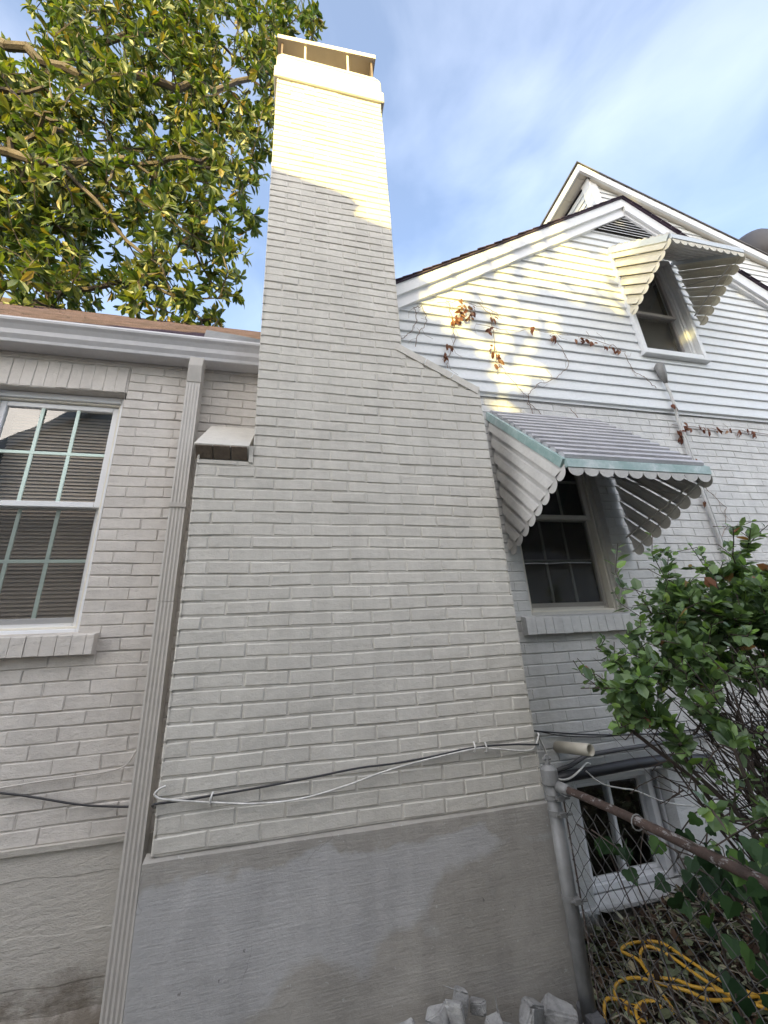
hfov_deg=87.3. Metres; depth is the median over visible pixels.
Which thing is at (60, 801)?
cable
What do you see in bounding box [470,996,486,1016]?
rock
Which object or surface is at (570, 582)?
window
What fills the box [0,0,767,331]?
sky
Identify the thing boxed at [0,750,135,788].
cable
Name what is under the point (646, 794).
cable
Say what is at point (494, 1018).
rock
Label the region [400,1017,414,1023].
rock
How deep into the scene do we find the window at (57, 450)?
2.34 m
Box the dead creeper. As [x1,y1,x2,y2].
[401,299,767,535]
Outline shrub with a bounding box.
[571,517,767,919]
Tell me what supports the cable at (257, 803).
attached to the brick house
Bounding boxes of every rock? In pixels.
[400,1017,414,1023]
[425,1003,448,1023]
[441,984,468,1019]
[443,999,464,1023]
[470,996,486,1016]
[485,992,502,1023]
[518,996,543,1023]
[541,992,578,1023]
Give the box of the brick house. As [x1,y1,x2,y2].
[0,34,767,1023]
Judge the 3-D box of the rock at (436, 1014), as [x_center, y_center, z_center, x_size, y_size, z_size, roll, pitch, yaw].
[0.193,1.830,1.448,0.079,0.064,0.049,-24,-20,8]
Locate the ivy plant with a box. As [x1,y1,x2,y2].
[577,811,767,1023]
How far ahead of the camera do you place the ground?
1.83 m
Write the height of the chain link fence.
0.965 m
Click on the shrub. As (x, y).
(689, 642)
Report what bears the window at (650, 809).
in the brick house
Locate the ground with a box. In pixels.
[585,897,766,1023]
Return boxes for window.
[0,390,126,658]
[520,468,647,634]
[573,769,680,893]
[608,253,711,363]
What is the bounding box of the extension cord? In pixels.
[603,939,767,1023]
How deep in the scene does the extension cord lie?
1.65 m
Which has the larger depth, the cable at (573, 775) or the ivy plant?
the cable at (573, 775)
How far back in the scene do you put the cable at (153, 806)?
1.74 m
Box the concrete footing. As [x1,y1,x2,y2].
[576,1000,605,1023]
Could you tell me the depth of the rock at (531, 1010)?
1.51 m
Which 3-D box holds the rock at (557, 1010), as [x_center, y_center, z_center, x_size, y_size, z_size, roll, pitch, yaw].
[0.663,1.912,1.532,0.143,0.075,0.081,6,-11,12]
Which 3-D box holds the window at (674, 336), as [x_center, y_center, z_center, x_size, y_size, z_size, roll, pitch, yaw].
[2.612,-1.957,4.112,1.248,1.593,0.478,1,-20,-13]
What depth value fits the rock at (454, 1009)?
1.45 m
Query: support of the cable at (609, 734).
attached to the brick house
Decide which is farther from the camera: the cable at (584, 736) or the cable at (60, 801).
the cable at (584, 736)
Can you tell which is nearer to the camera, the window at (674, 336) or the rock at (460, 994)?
the rock at (460, 994)
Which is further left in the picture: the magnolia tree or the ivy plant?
the magnolia tree
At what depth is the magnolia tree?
6.86 m
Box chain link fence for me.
[540,754,767,1023]
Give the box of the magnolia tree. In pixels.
[0,0,327,327]
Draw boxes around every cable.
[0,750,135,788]
[0,792,128,807]
[151,743,538,808]
[153,734,539,804]
[534,719,764,735]
[536,732,590,780]
[541,732,658,737]
[586,771,755,805]
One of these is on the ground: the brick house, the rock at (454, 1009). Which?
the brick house

